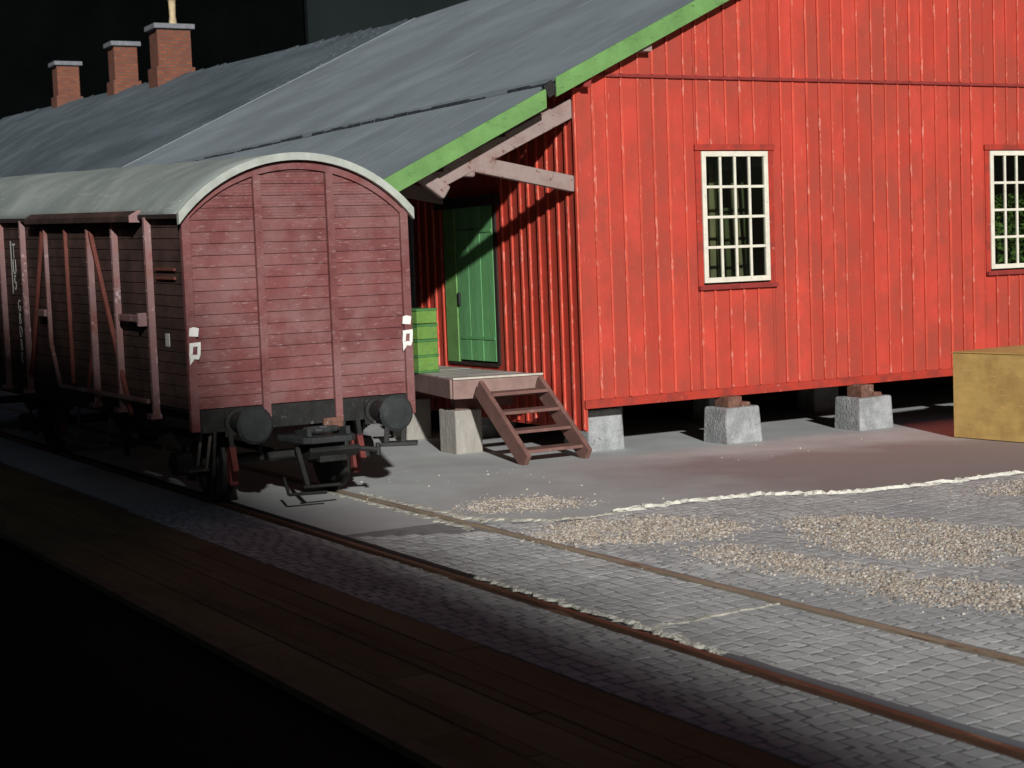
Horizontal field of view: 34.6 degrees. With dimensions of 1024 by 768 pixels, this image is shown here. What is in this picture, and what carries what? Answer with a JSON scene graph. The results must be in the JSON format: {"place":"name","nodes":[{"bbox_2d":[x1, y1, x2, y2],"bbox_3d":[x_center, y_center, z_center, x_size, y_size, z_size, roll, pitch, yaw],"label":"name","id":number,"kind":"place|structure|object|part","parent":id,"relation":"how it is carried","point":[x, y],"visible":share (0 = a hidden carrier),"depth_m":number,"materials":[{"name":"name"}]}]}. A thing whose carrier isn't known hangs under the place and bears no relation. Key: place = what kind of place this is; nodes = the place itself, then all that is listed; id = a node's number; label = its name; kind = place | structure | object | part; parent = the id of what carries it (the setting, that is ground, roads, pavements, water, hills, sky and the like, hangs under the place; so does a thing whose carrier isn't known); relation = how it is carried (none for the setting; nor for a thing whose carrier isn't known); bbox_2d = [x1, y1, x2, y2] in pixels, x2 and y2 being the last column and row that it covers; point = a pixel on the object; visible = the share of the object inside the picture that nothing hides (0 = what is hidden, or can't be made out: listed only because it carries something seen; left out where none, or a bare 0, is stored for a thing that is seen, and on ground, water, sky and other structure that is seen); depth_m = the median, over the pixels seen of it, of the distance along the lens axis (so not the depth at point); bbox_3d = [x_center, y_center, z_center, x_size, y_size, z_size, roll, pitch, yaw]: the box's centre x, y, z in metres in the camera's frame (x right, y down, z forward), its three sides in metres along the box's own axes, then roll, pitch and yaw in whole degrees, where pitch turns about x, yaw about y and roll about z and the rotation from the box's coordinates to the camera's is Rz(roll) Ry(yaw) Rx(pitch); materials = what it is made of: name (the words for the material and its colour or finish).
{"place":"outdoors","nodes":[
{"label":"outdoors","id":0,"kind":"place"},
{"bbox_2d":[0,437,205,511],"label":"track side strip","id":1,"kind":"object","parent":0,"point":[127,493],"visible":0.8,"depth_m":22.54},
{"bbox_2d":[0,0,305,119],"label":"backdrop","id":2,"kind":"structure","parent":0,"point":[37,37],"depth_m":110.11,"materials":[{"name":"black fabric"}]},
{"bbox_2d":[0,537,425,767],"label":"ground","id":3,"kind":"structure","parent":0,"point":[91,677],"depth_m":10.99,"materials":[{"name":"black"}]},
{"bbox_2d":[0,408,445,534],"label":"track infill","id":4,"kind":"object","parent":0,"point":[327,511],"visible":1,"depth_m":20.54,"materials":[{"name":"grey concrete"}]},
{"bbox_2d":[327,491,475,530],"bbox_3d":[-1.348,1.423,18.817,0.228,0.018,3.900,-5,5,-30],"label":"plaster filler","id":5,"kind":"object","parent":4,"relation":"on","point":[438,519],"visible":0.98,"depth_m":18.32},
{"bbox_2d":[304,0,468,44],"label":"backdrop","id":6,"kind":"structure","parent":0,"point":[326,19],"depth_m":117.05,"materials":[{"name":"black"}]},
{"bbox_2d":[0,437,1021,760],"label":"street bed","id":7,"kind":"object","parent":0,"point":[280,525],"depth_m":20.35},
{"bbox_2d":[0,526,468,767],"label":"edge kerb","id":8,"kind":"structure","parent":7,"relation":"on","point":[420,753],"depth_m":11.56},
{"bbox_2d":[0,463,805,767],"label":"plank strip","id":9,"kind":"object","parent":7,"relation":"on","point":[468,703],"visible":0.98,"depth_m":11.79,"materials":[{"name":"brown wood"}]},
{"bbox_2d":[0,431,1023,760],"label":"rail","id":10,"kind":"object","parent":7,"relation":"on","point":[944,727],"visible":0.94,"depth_m":11.80,"materials":[{"name":"brown metal"}]},
{"bbox_2d":[0,152,415,502],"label":"goods wagon","id":11,"kind":"object","parent":10,"relation":"on","point":[205,312],"visible":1,"depth_m":19.48,"materials":[{"name":"paint"}]},
{"bbox_3d":[-6.036,-1.051,22.450,0.073,2.264,2.120,-5,5,-30],"label":"sliding door","id":12,"kind":"part","parent":11,"relation":"part of","materials":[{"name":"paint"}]},
{"bbox_2d":[381,427,417,446],"bbox_3d":[-1.744,0.695,25.360,0.560,0.500,0.280,-2,4,-1],"label":"wagon footstep","id":13,"kind":"object","parent":11,"relation":"attached to","point":[403,441],"visible":0.58,"depth_m":25.29,"materials":[{"name":"black metal"}]},
{"bbox_2d":[0,405,1023,665],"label":"rail","id":14,"kind":"object","parent":7,"relation":"on","point":[800,607],"visible":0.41,"depth_m":14.02,"materials":[{"name":"metal"}]},
{"bbox_2d":[0,386,1023,522],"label":"yard","id":15,"kind":"structure","parent":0,"point":[672,457],"depth_m":22.05,"materials":[{"name":"grey concrete"}]},
{"bbox_2d":[358,492,491,521],"bbox_3d":[-1.080,1.403,18.972,0.303,0.015,3.100,-5,5,-30],"label":"plaster filler","id":16,"kind":"object","parent":15,"relation":"on","point":[447,512],"visible":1,"depth_m":18.99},
{"bbox_2d":[393,366,542,453],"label":"loading platform","id":17,"kind":"structure","parent":15,"relation":"on","point":[460,419],"depth_m":24.03,"materials":[{"name":"grey concrete"}]},
{"bbox_2d":[411,308,439,372],"bbox_3d":[-1.434,-0.671,25.257,0.384,0.975,0.544,-5,5,-36],"label":"green crate stack","id":18,"kind":"object","parent":17,"relation":"on","point":[425,343],"visible":0.71,"depth_m":25.03,"materials":[{"name":"paint"}]},
{"bbox_2d":[0,0,1023,451],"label":"goods shed","id":19,"kind":"structure","parent":15,"relation":"on","point":[540,166],"depth_m":25.08,"materials":[{"name":"red painted wood boards"},{"name":"slate"},{"name":"green painted wood"}]},
{"bbox_2d":[408,215,416,307],"bbox_3d":[-2.079,-1.723,28.277,0.043,2.500,1.880,-5,5,-29],"label":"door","id":20,"kind":"structure","parent":19,"relation":"in","point":[410,221],"depth_m":27.46,"materials":[{"name":"wood"}]},
{"bbox_2d":[433,194,501,366],"bbox_3d":[-0.667,-1.600,25.696,0.130,2.620,2.050,-5,5,-29],"label":"door","id":21,"kind":"structure","parent":19,"relation":"in","point":[469,223],"depth_m":25.61,"materials":[{"name":"green paint"}]},
{"bbox_2d":[694,144,778,289],"bbox_3d":[3.282,-2.449,24.083,1.440,2.100,0.105,-5,5,-29],"label":"window","id":22,"kind":"structure","parent":19,"relation":"in","point":[765,151],"depth_m":24.06,"materials":[{"name":"white paint"}]},
{"bbox_2d":[984,144,1023,275],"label":"window","id":23,"kind":"structure","parent":19,"relation":"in","point":[990,150],"depth_m":26.63,"materials":[{"name":"white paint"}]},
{"bbox_2d":[475,376,591,465],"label":"wooden steps","id":24,"kind":"structure","parent":15,"relation":"on","point":[565,424],"depth_m":22.98,"materials":[{"name":"brown wood"}]},
{"bbox_2d":[452,509,628,522],"bbox_3d":[0.307,1.432,17.841,1.995,0.024,0.719,-2,4,6],"label":"plaster filler","id":25,"kind":"object","parent":15,"relation":"on","point":[462,517],"visible":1,"depth_m":17.71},
{"bbox_2d":[612,499,687,511],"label":"plaster ridge","id":26,"kind":"structure","parent":15,"relation":"on","point":[643,506],"depth_m":18.23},
{"bbox_2d":[361,444,1023,618],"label":"loose grit","id":27,"kind":"object","parent":15,"relation":"on","point":[788,520],"visible":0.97,"depth_m":16.09,"materials":[{"name":"beige gravel"}]},
{"bbox_2d":[688,493,759,501],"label":"plaster ridge","id":28,"kind":"structure","parent":15,"relation":"on","point":[731,496],"depth_m":18.66,"materials":[{"name":"white paint"}]},
{"bbox_2d":[756,486,895,496],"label":"plaster ridge","id":29,"kind":"structure","parent":15,"relation":"on","point":[815,492],"depth_m":18.76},
{"bbox_2d":[894,471,1011,487],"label":"plaster ridge","id":30,"kind":"structure","parent":15,"relation":"on","point":[955,480],"depth_m":19.25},
{"bbox_2d":[951,345,1023,442],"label":"ochre box","id":31,"kind":"object","parent":15,"relation":"on","point":[988,389],"visible":1,"depth_m":23.11,"materials":[{"name":"paint"}]},
{"bbox_2d":[1011,470,1023,474],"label":"plaster ridge","id":32,"kind":"structure","parent":15,"relation":"on","point":[1015,472],"depth_m":19.78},
{"bbox_2d":[128,474,1023,767],"bbox_3d":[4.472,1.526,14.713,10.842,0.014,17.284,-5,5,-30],"label":"cobbled street","id":33,"kind":"structure","parent":0,"point":[710,718],"depth_m":12.92,"materials":[{"name":"stone"}]},
{"bbox_2d":[377,556,447,577],"bbox_3d":[-0.928,1.686,15.194,0.049,0.013,1.400,-5,5,-30],"label":"plaster filler","id":34,"kind":"object","parent":33,"relation":"on","point":[413,567],"visible":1,"depth_m":15.12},
{"bbox_2d":[473,575,728,655],"bbox_3d":[0.608,1.790,13.052,0.243,0.024,3.652,-5,5,-30],"label":"plaster filler","id":35,"kind":"object","parent":33,"relation":"on","point":[654,631],"visible":1,"depth_m":12.64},
{"bbox_2d":[646,603,779,626],"bbox_3d":[1.557,1.780,12.700,1.286,0.017,0.130,-5,5,-34],"label":"plaster filler","id":36,"kind":"object","parent":33,"relation":"on","point":[708,616],"visible":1,"depth_m":12.65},
{"bbox_2d":[452,474,1023,619],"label":"gravel","id":37,"kind":"structure","parent":33,"relation":"on","point":[649,524],"depth_m":15.63,"materials":[{"name":"beige gravel"}]},
{"bbox_2d":[708,157,756,277],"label":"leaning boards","id":38,"kind":"object","parent":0,"point":[713,203],"visible":0.22,"depth_m":25.12,"materials":[{"name":"green wood"}]},
{"bbox_2d":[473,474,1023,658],"bbox_3d":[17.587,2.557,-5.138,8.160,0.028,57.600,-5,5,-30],"label":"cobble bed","id":39,"kind":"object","parent":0,"point":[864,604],"visible":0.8,"depth_m":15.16,"materials":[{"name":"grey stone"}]},
{"bbox_2d":[994,193,1023,263],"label":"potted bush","id":40,"kind":"object","parent":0,"point":[999,243],"visible":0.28,"depth_m":27.43,"materials":[{"name":"green plant"}]}
]}

